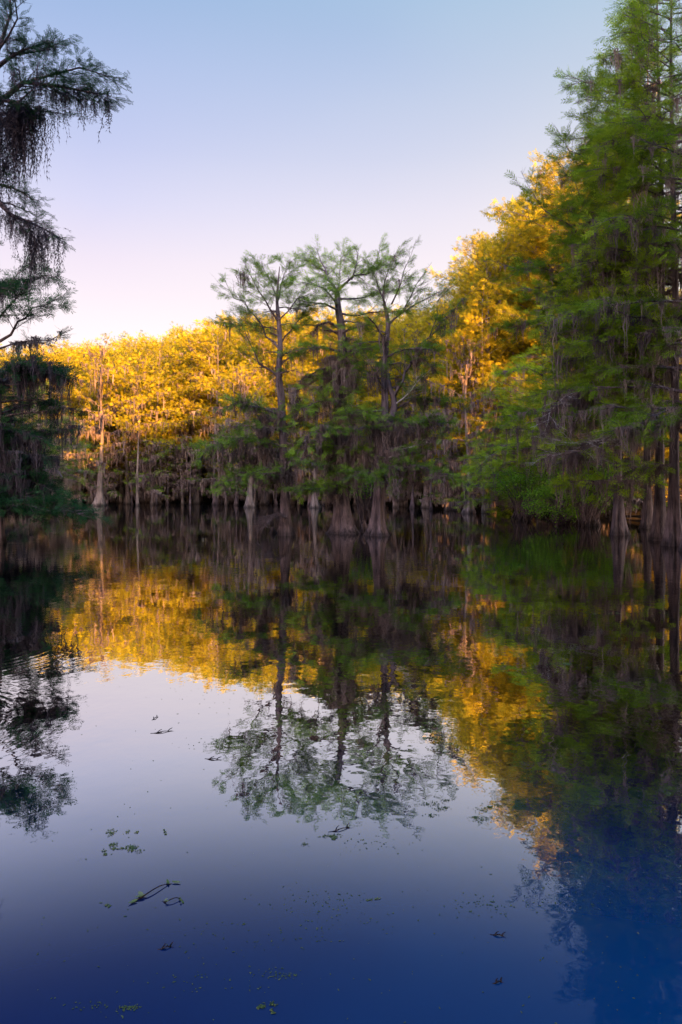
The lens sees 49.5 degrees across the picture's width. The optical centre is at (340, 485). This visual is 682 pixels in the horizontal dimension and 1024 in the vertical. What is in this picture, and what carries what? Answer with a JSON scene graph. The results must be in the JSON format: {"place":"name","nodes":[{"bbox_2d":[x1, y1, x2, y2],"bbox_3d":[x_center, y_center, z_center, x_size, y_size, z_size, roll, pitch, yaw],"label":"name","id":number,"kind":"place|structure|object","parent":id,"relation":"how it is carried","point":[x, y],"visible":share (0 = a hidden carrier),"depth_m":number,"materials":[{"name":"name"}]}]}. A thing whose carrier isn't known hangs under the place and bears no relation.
{"place":"outdoors","nodes":[
{"label":"outdoors","id":0,"kind":"place"},
{"bbox_2d":[171,326,273,502],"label":"cypress tree","id":1,"kind":"object","parent":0,"point":[224,352],"visible":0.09,"depth_m":103.42,"materials":[{"name":"yellow plant"}]},
{"bbox_2d":[0,502,681,1023],"bbox_3d":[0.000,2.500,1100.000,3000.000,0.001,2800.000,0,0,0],"label":"water","id":2,"kind":"structure","parent":0,"point":[208,626],"depth_m":6.51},
{"bbox_2d":[1,351,45,519],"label":"cypress tree","id":3,"kind":"object","parent":2,"relation":"on","point":[15,390],"visible":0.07,"depth_m":53.99,"materials":[{"name":"green plant"}]},
{"bbox_2d":[2,380,93,513],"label":"cypress tree","id":4,"kind":"object","parent":2,"relation":"on","point":[70,479],"visible":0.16,"depth_m":63.40,"materials":[{"name":"green plant"}]},
{"bbox_2d":[3,345,99,476],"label":"cypress tree","id":5,"kind":"object","parent":2,"relation":"on","point":[67,362],"visible":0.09,"depth_m":95.32,"materials":[{"name":"yellow plant"}]},
{"bbox_2d":[0,251,111,542],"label":"cypress tree","id":6,"kind":"object","parent":2,"relation":"on","point":[22,476],"visible":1,"depth_m":31.31,"materials":[{"name":"green plant"}]},
{"bbox_2d":[23,353,107,500],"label":"cypress tree","id":7,"kind":"object","parent":2,"relation":"on","point":[75,395],"visible":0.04,"depth_m":99.95,"materials":[{"name":"yellow plant"}]},
{"bbox_2d":[0,0,132,380],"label":"cypress tree","id":8,"kind":"object","parent":2,"relation":"on","point":[18,117],"visible":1,"depth_m":9.82,"materials":[{"name":"green plant"}]},
{"bbox_2d":[33,412,103,507],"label":"cypress tree","id":9,"kind":"object","parent":2,"relation":"on","point":[77,470],"visible":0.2,"depth_m":73.41,"materials":[{"name":"green plant"}]},
{"bbox_2d":[59,439,93,503],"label":"cypress sapling","id":10,"kind":"object","parent":2,"relation":"on","point":[89,466],"visible":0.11,"depth_m":94.39,"materials":[{"name":"green plant"}]},
{"bbox_2d":[59,350,103,502],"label":"cypress tree","id":11,"kind":"object","parent":2,"relation":"on","point":[84,385],"visible":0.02,"depth_m":105.59,"materials":[{"name":"yellow plant"}]},
{"bbox_2d":[47,344,132,503],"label":"cypress tree","id":12,"kind":"object","parent":2,"relation":"on","point":[104,361],"visible":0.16,"depth_m":98.82,"materials":[{"name":"yellow plant"}]},
{"bbox_2d":[81,450,129,502],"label":"cypress sapling","id":13,"kind":"object","parent":2,"relation":"on","point":[106,477],"visible":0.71,"depth_m":92.96,"materials":[{"name":"green plant"}]},
{"bbox_2d":[77,411,135,498],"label":"cypress sapling","id":14,"kind":"object","parent":2,"relation":"on","point":[116,462],"visible":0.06,"depth_m":104.47,"materials":[{"name":"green plant"}]},
{"bbox_2d":[62,332,152,505],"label":"cypress tree","id":15,"kind":"object","parent":2,"relation":"on","point":[104,374],"visible":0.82,"depth_m":90.67,"materials":[{"name":"yellow plant"}]},
{"bbox_2d":[93,452,123,500],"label":"cypress sapling","id":16,"kind":"object","parent":2,"relation":"on","point":[118,484],"visible":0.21,"depth_m":102.50,"materials":[{"name":"green plant"}]},
{"bbox_2d":[84,349,142,502],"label":"cypress tree","id":17,"kind":"object","parent":2,"relation":"on","point":[113,500],"visible":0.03,"depth_m":105.82,"materials":[{"name":"yellow plant"}]},
{"bbox_2d":[81,356,148,502],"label":"cypress tree","id":18,"kind":"object","parent":2,"relation":"on","point":[121,489],"visible":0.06,"depth_m":104.49,"materials":[{"name":"yellow plant"}]},
{"bbox_2d":[83,344,173,503],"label":"cypress tree","id":19,"kind":"object","parent":2,"relation":"on","point":[127,499],"visible":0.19,"depth_m":98.62,"materials":[{"name":"yellow plant"}]},
{"bbox_2d":[96,350,182,505],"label":"cypress tree","id":20,"kind":"object","parent":2,"relation":"on","point":[132,414],"visible":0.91,"depth_m":91.00,"materials":[{"name":"yellow plant"}]},
{"bbox_2d":[115,336,170,501],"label":"cypress tree","id":21,"kind":"object","parent":2,"relation":"on","point":[126,346],"visible":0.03,"depth_m":106.69,"materials":[{"name":"yellow plant"}]},
{"bbox_2d":[123,422,171,502],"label":"cypress sapling","id":22,"kind":"object","parent":2,"relation":"on","point":[165,492],"visible":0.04,"depth_m":104.86,"materials":[{"name":"green plant"}]},
{"bbox_2d":[122,435,175,504],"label":"cypress sapling","id":23,"kind":"object","parent":2,"relation":"on","point":[142,479],"visible":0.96,"depth_m":93.17,"materials":[{"name":"green plant"}]},
{"bbox_2d":[130,439,173,500],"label":"cypress sapling","id":24,"kind":"object","parent":2,"relation":"on","point":[169,497],"visible":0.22,"depth_m":99.25,"materials":[{"name":"green plant"}]},
{"bbox_2d":[105,331,202,503],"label":"cypress tree","id":25,"kind":"object","parent":2,"relation":"on","point":[146,350],"visible":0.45,"depth_m":97.96,"materials":[{"name":"yellow plant"}]},
{"bbox_2d":[114,335,193,502],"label":"cypress tree","id":26,"kind":"object","parent":2,"relation":"on","point":[145,500],"visible":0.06,"depth_m":106.51,"materials":[{"name":"yellow plant"}]},
{"bbox_2d":[128,879,179,902],"bbox_3d":[-1.163,2.494,4.555,0.356,0.030,0.089,0,0,-44],"label":"floating sprig","id":27,"kind":"object","parent":2,"relation":"on","point":[141,894],"visible":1,"depth_m":4.50,"materials":[{"name":"green plant"}]},
{"bbox_2d":[135,422,174,504],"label":"slender cypress","id":28,"kind":"object","parent":2,"relation":"on","point":[155,498],"visible":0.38,"depth_m":96.12,"materials":[{"name":"green plant"}]},
{"bbox_2d":[141,347,203,502],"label":"cypress tree","id":29,"kind":"object","parent":2,"relation":"on","point":[170,500],"visible":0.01,"depth_m":106.93,"materials":[{"name":"yellow plant"}]},
{"bbox_2d":[152,429,206,502],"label":"cypress sapling","id":30,"kind":"object","parent":2,"relation":"on","point":[186,495],"visible":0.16,"depth_m":101.41,"materials":[{"name":"green plant"}]},
{"bbox_2d":[152,435,210,503],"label":"cypress sapling","id":31,"kind":"object","parent":2,"relation":"on","point":[183,480],"visible":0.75,"depth_m":96.98,"materials":[{"name":"green plant"}]},
{"bbox_2d":[136,330,232,502],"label":"cypress tree","id":32,"kind":"object","parent":2,"relation":"on","point":[192,362],"visible":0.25,"depth_m":100.99,"materials":[{"name":"yellow plant"}]},
{"bbox_2d":[176,435,200,504],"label":"slender cypress","id":33,"kind":"object","parent":2,"relation":"on","point":[186,470],"visible":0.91,"depth_m":94.79,"materials":[{"name":"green plant"}]},
{"bbox_2d":[158,335,240,503],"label":"cypress tree","id":34,"kind":"object","parent":2,"relation":"on","point":[195,499],"visible":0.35,"depth_m":100.71,"materials":[{"name":"yellow plant"}]},
{"bbox_2d":[188,406,237,504],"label":"slender cypress","id":35,"kind":"object","parent":2,"relation":"on","point":[215,501],"visible":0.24,"depth_m":95.44,"materials":[{"name":"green plant"}]},
{"bbox_2d":[165,318,270,503],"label":"cypress tree","id":36,"kind":"object","parent":2,"relation":"on","point":[201,354],"visible":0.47,"depth_m":98.79,"materials":[{"name":"yellow plant"}]},
{"bbox_2d":[190,432,245,504],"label":"cypress sapling","id":37,"kind":"object","parent":2,"relation":"on","point":[224,494],"visible":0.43,"depth_m":92.60,"materials":[{"name":"green plant"}]},
{"bbox_2d":[198,406,247,502],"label":"cypress sapling","id":38,"kind":"object","parent":2,"relation":"on","point":[207,485],"visible":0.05,"depth_m":104.58,"materials":[{"name":"green plant"}]},
{"bbox_2d":[206,454,241,501],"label":"cypress sapling","id":39,"kind":"object","parent":2,"relation":"on","point":[211,476],"visible":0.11,"depth_m":99.25,"materials":[{"name":"green plant"}]},
{"bbox_2d":[210,416,246,504],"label":"slender cypress","id":40,"kind":"object","parent":2,"relation":"on","point":[236,501],"visible":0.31,"depth_m":92.59,"materials":[{"name":"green plant"}]},
{"bbox_2d":[203,360,288,506],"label":"cypress tree","id":41,"kind":"object","parent":2,"relation":"on","point":[243,374],"visible":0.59,"depth_m":83.30,"materials":[{"name":"yellow plant"}]},
{"bbox_2d":[223,428,278,505],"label":"cypress sapling","id":42,"kind":"object","parent":2,"relation":"on","point":[255,490],"visible":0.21,"depth_m":90.66,"materials":[{"name":"green plant"}]},
{"bbox_2d":[219,312,297,504],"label":"cypress tree","id":43,"kind":"object","parent":2,"relation":"on","point":[263,501],"visible":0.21,"depth_m":94.92,"materials":[{"name":"yellow plant"}]},
{"bbox_2d":[189,250,335,535],"bbox_3d":[-3.593,-4.670,36.725,7.371,15.206,6.240,0,0,0],"label":"cypress tree","id":44,"kind":"object","parent":2,"relation":"on","point":[269,457],"visible":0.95,"depth_m":36.56,"materials":[{"name":"green plant"}]},
{"bbox_2d":[245,506,287,534],"bbox_3d":[-3.567,1.753,36.058,2.166,1.790,2.822,0,0,-31],"label":"dead branch","id":45,"kind":"object","parent":2,"relation":"on","point":[267,520],"visible":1,"depth_m":36.23,"materials":[{"name":"wood"}]},
{"bbox_2d":[232,315,336,503],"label":"cypress tree","id":46,"kind":"object","parent":2,"relation":"on","point":[289,383],"visible":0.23,"depth_m":95.63,"materials":[{"name":"yellow plant"}]},
{"bbox_2d":[265,440,319,504],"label":"cypress sapling","id":47,"kind":"object","parent":2,"relation":"on","point":[291,491],"visible":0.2,"depth_m":92.46,"materials":[{"name":"green plant"}]},
{"bbox_2d":[273,362,335,507],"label":"cypress tree","id":48,"kind":"object","parent":2,"relation":"on","point":[314,503],"visible":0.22,"depth_m":82.19,"materials":[{"name":"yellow plant"}]},
{"bbox_2d":[284,312,354,504],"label":"cypress tree","id":49,"kind":"object","parent":2,"relation":"on","point":[319,355],"visible":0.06,"depth_m":93.50,"materials":[{"name":"yellow plant"}]},
{"bbox_2d":[308,431,369,501],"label":"cypress sapling","id":50,"kind":"object","parent":2,"relation":"on","point":[322,475],"visible":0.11,"depth_m":90.17,"materials":[{"name":"green plant"}]},
{"bbox_2d":[272,232,416,534],"bbox_3d":[0.303,-5.332,38.370,7.457,16.475,6.924,0,0,0],"label":"cypress tree","id":51,"kind":"object","parent":2,"relation":"on","point":[337,378],"visible":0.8,"depth_m":37.70,"materials":[{"name":"green plant"}]},
{"bbox_2d":[296,306,400,504],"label":"cypress tree","id":52,"kind":"object","parent":2,"relation":"on","point":[358,385],"visible":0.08,"depth_m":91.67,"materials":[{"name":"yellow plant"}]},
{"bbox_2d":[37,548,681,1023],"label":"floating specks","id":53,"kind":"object","parent":2,"relation":"on","point":[343,900],"visible":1,"depth_m":4.27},
{"bbox_2d":[348,476,390,526],"bbox_3d":[1.470,0.813,43.867,3.173,3.808,2.831,0,0,0],"label":"shrub","id":54,"kind":"object","parent":2,"relation":"on","point":[364,512],"visible":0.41,"depth_m":44.10,"materials":[{"name":"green plant"}]},
{"bbox_2d":[368,424,421,507],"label":"cypress sapling","id":55,"kind":"object","parent":2,"relation":"on","point":[394,498],"visible":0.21,"depth_m":82.77,"materials":[{"name":"green plant"}]},
{"bbox_2d":[362,306,433,495],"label":"cypress tree","id":56,"kind":"object","parent":2,"relation":"on","point":[422,487],"visible":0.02,"depth_m":95.31,"materials":[{"name":"yellow plant"}]},
{"bbox_2d":[325,235,482,535],"bbox_3d":[3.231,-4.963,36.401,8.266,15.864,7.098,0,0,0],"label":"cypress tree","id":57,"kind":"object","parent":2,"relation":"on","point":[384,436],"visible":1,"depth_m":36.45,"materials":[{"name":"green plant"}]},
{"bbox_2d":[354,305,454,506],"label":"cypress tree","id":58,"kind":"object","parent":2,"relation":"on","point":[394,330],"visible":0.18,"depth_m":87.00,"materials":[{"name":"yellow plant"}]},
{"bbox_2d":[389,362,449,507],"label":"cypress tree","id":59,"kind":"object","parent":2,"relation":"on","point":[427,505],"visible":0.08,"depth_m":82.29,"materials":[{"name":"green plant"}]},
{"bbox_2d":[410,383,472,510],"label":"slender cypress","id":60,"kind":"object","parent":2,"relation":"on","point":[458,491],"visible":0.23,"depth_m":72.76,"materials":[{"name":"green plant"}]},
{"bbox_2d":[415,441,473,510],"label":"cypress sapling","id":61,"kind":"object","parent":2,"relation":"on","point":[446,489],"visible":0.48,"depth_m":72.07,"materials":[{"name":"green plant"}]},
{"bbox_2d":[405,306,486,483],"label":"cypress tree","id":62,"kind":"object","parent":2,"relation":"on","point":[429,324],"visible":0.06,"depth_m":76.20,"materials":[{"name":"yellow plant"}]},
{"bbox_2d":[398,317,494,509],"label":"cypress tree","id":63,"kind":"object","parent":2,"relation":"on","point":[451,505],"visible":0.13,"depth_m":74.81,"materials":[{"name":"green plant"}]},
{"bbox_2d":[428,447,465,502],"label":"cypress sapling","id":64,"kind":"object","parent":2,"relation":"on","point":[435,486],"visible":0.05,"depth_m":79.82,"materials":[{"name":"green plant"}]},
{"bbox_2d":[395,289,499,493],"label":"cypress tree","id":65,"kind":"object","parent":2,"relation":"on","point":[454,295],"visible":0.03,"depth_m":80.44,"materials":[{"name":"yellow plant"}]},
{"bbox_2d":[409,319,524,512],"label":"cypress tree","id":66,"kind":"object","parent":2,"relation":"on","point":[445,444],"visible":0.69,"depth_m":66.65,"materials":[{"name":"green plant"}]},
{"bbox_2d":[407,227,542,506],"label":"cypress tree","id":67,"kind":"object","parent":2,"relation":"on","point":[475,292],"visible":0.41,"depth_m":68.88,"materials":[{"name":"yellow plant"}]},
{"bbox_2d":[426,231,530,454],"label":"cypress tree","id":68,"kind":"object","parent":2,"relation":"on","point":[450,282],"visible":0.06,"depth_m":75.92,"materials":[{"name":"yellow plant"}]},
{"bbox_2d":[454,417,507,506],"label":"cypress sapling","id":69,"kind":"object","parent":2,"relation":"on","point":[478,491],"visible":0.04,"depth_m":71.14,"materials":[{"name":"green plant"}]},
{"bbox_2d":[447,295,520,512],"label":"cypress tree","id":70,"kind":"object","parent":2,"relation":"on","point":[471,420],"visible":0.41,"depth_m":67.48,"materials":[{"name":"yellow plant"}]},
{"bbox_2d":[459,428,513,512],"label":"cypress sapling","id":71,"kind":"object","parent":2,"relation":"on","point":[469,483],"visible":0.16,"depth_m":66.44,"materials":[{"name":"green plant"}]},
{"bbox_2d":[466,376,508,512],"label":"slender cypress","id":72,"kind":"object","parent":2,"relation":"on","point":[474,415],"visible":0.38,"depth_m":66.58,"materials":[{"name":"green plant"}]},
{"bbox_2d":[444,378,549,515],"bbox_3d":[12.666,-2.850,60.312,8.219,11.735,11.843,0,0,0],"label":"cypress tree","id":73,"kind":"object","parent":2,"relation":"on","point":[491,496],"visible":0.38,"depth_m":60.19,"materials":[{"name":"green plant"}]},
{"bbox_2d":[461,197,545,370],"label":"cypress tree","id":74,"kind":"object","parent":2,"relation":"on","point":[500,268],"depth_m":82.22,"materials":[{"name":"yellow plant"}]},
{"bbox_2d":[446,180,581,412],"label":"cypress tree","id":75,"kind":"object","parent":2,"relation":"on","point":[503,219],"visible":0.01,"depth_m":74.49,"materials":[{"name":"yellow plant"}]},
{"bbox_2d":[467,196,569,430],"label":"cypress tree","id":76,"kind":"object","parent":2,"relation":"on","point":[505,349],"visible":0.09,"depth_m":69.10,"materials":[{"name":"yellow plant"}]},
{"bbox_2d":[455,296,582,515],"bbox_3d":[13.362,-5.710,53.399,8.844,17.421,12.737,0,0,21],"label":"cypress tree","id":77,"kind":"object","parent":2,"relation":"on","point":[509,443],"visible":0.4,"depth_m":52.61,"materials":[{"name":"green plant"}]},
{"bbox_2d":[483,460,565,520],"bbox_3d":[13.145,0.336,51.859,6.195,4.777,4.774,0,0,0],"label":"shrub","id":78,"kind":"object","parent":2,"relation":"on","point":[522,494],"visible":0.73,"depth_m":51.96,"materials":[{"name":"green plant"}]},
{"bbox_2d":[478,189,581,484],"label":"cypress tree","id":79,"kind":"object","parent":2,"relation":"on","point":[515,284],"visible":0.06,"depth_m":67.84,"materials":[{"name":"yellow plant"}]},
{"bbox_2d":[501,433,568,516],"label":"cypress sapling","id":80,"kind":"object","parent":2,"relation":"on","point":[509,503],"visible":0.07,"depth_m":58.29,"materials":[{"name":"green plant"}]},
{"bbox_2d":[475,178,613,525],"bbox_3d":[13.720,-8.007,45.492,8.023,22.014,10.025,0,0,36],"label":"cypress tree","id":81,"kind":"object","parent":2,"relation":"on","point":[520,414],"visible":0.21,"depth_m":45.00,"materials":[{"name":"green plant"}]},
{"bbox_2d":[475,65,630,535],"bbox_3d":[11.307,-9.135,38.280,7.655,24.270,11.098,0,0,22],"label":"cypress tree","id":82,"kind":"object","parent":2,"relation":"on","point":[619,525],"visible":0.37,"depth_m":36.78,"materials":[{"name":"green plant"}]},
{"bbox_2d":[514,478,612,524],"bbox_3d":[14.270,1.111,47.040,6.206,3.244,4.313,0,0,0],"label":"shrub","id":83,"kind":"object","parent":2,"relation":"on","point":[569,514],"visible":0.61,"depth_m":46.93,"materials":[{"name":"green plant"}]},
{"bbox_2d":[487,148,640,478],"bbox_3d":[20.710,-13.472,65.395,16.128,33.405,15.230,0,0,36],"label":"cypress tree","id":84,"kind":"object","parent":2,"relation":"on","point":[521,243],"visible":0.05,"depth_m":64.29,"materials":[{"name":"yellow plant"}]},
{"bbox_2d":[475,138,681,449],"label":"cypress tree","id":85,"kind":"object","parent":2,"relation":"on","point":[506,292],"visible":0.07,"depth_m":61.55,"materials":[{"name":"yellow plant"}]},
{"bbox_2d":[537,459,636,525],"bbox_3d":[15.030,0.454,45.122,5.864,4.537,4.523,0,0,0],"label":"shrub","id":86,"kind":"object","parent":2,"relation":"on","point":[585,517],"visible":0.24,"depth_m":45.24,"materials":[{"name":"green plant"}]},
{"bbox_2d":[496,143,680,409],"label":"cypress tree","id":87,"kind":"object","parent":2,"relation":"on","point":[533,228],"visible":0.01,"depth_m":66.47,"materials":[{"name":"yellow plant"}]},
{"bbox_2d":[497,0,681,540],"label":"cypress tree","id":88,"kind":"object","parent":2,"relation":"on","point":[563,400],"visible":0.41,"depth_m":32.51,"materials":[{"name":"green plant"}]},
{"bbox_2d":[572,425,642,520],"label":"cypress sapling","id":89,"kind":"object","parent":2,"relation":"on","point":[638,502],"visible":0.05,"depth_m":50.55,"materials":[{"name":"green plant"}]},
{"bbox_2d":[577,428,643,523],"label":"cypress sapling","id":90,"kind":"object","parent":2,"relation":"on","point":[606,509],"visible":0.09,"depth_m":47.26,"materials":[{"name":"green plant"}]},
{"bbox_2d":[540,0,681,545],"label":"cypress tree","id":91,"kind":"object","parent":2,"relation":"on","point":[670,275],"visible":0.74,"depth_m":30.20,"materials":[{"name":"green plant"}]},
{"bbox_2d":[560,0,681,551],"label":"cypress tree","id":92,"kind":"object","parent":2,"relation":"on","point":[649,413],"visible":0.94,"depth_m":28.02,"materials":[{"name":"green plant"}]},
{"bbox_2d":[582,35,681,528],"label":"cypress tree","id":93,"kind":"object","parent":2,"relation":"on","point":[647,516],"visible":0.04,"depth_m":43.07,"materials":[{"name":"green plant"}]},
{"bbox_2d":[623,415,679,517],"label":"cypress tree","id":94,"kind":"object","parent":2,"relation":"on","point":[665,455],"visible":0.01,"depth_m":54.76,"materials":[{"name":"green plant"}]},
{"bbox_2d":[622,363,681,507],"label":"cypress tree","id":95,"kind":"object","parent":2,"relation":"on","point":[652,459],"visible":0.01,"depth_m":55.38,"materials":[{"name":"green plant"}]},
{"bbox_2d":[0,0,681,397],"label":"sky","id":96,"kind":"structure","parent":0,"point":[259,127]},
{"bbox_2d":[77,457,681,519],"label":"tree trunks","id":97,"kind":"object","parent":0,"point":[207,499],"depth_m":72.00,"materials":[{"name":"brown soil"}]},
{"bbox_2d":[158,333,231,501],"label":"cypress tree","id":98,"kind":"object","parent":97,"relation":"on","point":[196,402],"visible":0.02,"depth_m":107.03,"materials":[{"name":"yellow plant"}]},
{"bbox_2d":[168,314,226,340],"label":"cypress tree","id":99,"kind":"object","parent":97,"relation":"on","point":[200,329],"depth_m":125.55,"materials":[{"name":"yellow plant"}]},
{"bbox_2d":[202,316,288,437],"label":"cypress tree","id":100,"kind":"object","parent":97,"relation":"on","point":[235,345],"visible":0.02,"depth_m":106.90,"materials":[{"name":"yellow plant"}]},
{"bbox_2d":[221,337,295,502],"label":"cypress tree","id":101,"kind":"object","parent":97,"relation":"on","point":[270,498],"visible":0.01,"depth_m":104.29,"materials":[{"name":"yellow plant"}]},
{"bbox_2d":[329,318,405,502],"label":"cypress tree","id":102,"kind":"object","parent":97,"relation":"on","point":[365,390],"visible":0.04,"depth_m":95.49,"materials":[{"name":"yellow plant"}]},
{"bbox_2d":[365,304,428,505],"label":"cypress tree","id":103,"kind":"object","parent":97,"relation":"on","point":[416,500],"visible":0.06,"depth_m":90.70,"materials":[{"name":"yellow plant"}]},
{"bbox_2d":[395,263,485,352],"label":"cypress tree","id":104,"kind":"object","parent":97,"relation":"on","point":[439,276],"visible":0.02,"depth_m":94.00,"materials":[{"name":"yellow plant"}]},
{"bbox_2d":[444,253,474,297],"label":"cypress tree","id":105,"kind":"object","parent":97,"relation":"on","point":[451,266],"depth_m":95.70,"materials":[{"name":"yellow plant"}]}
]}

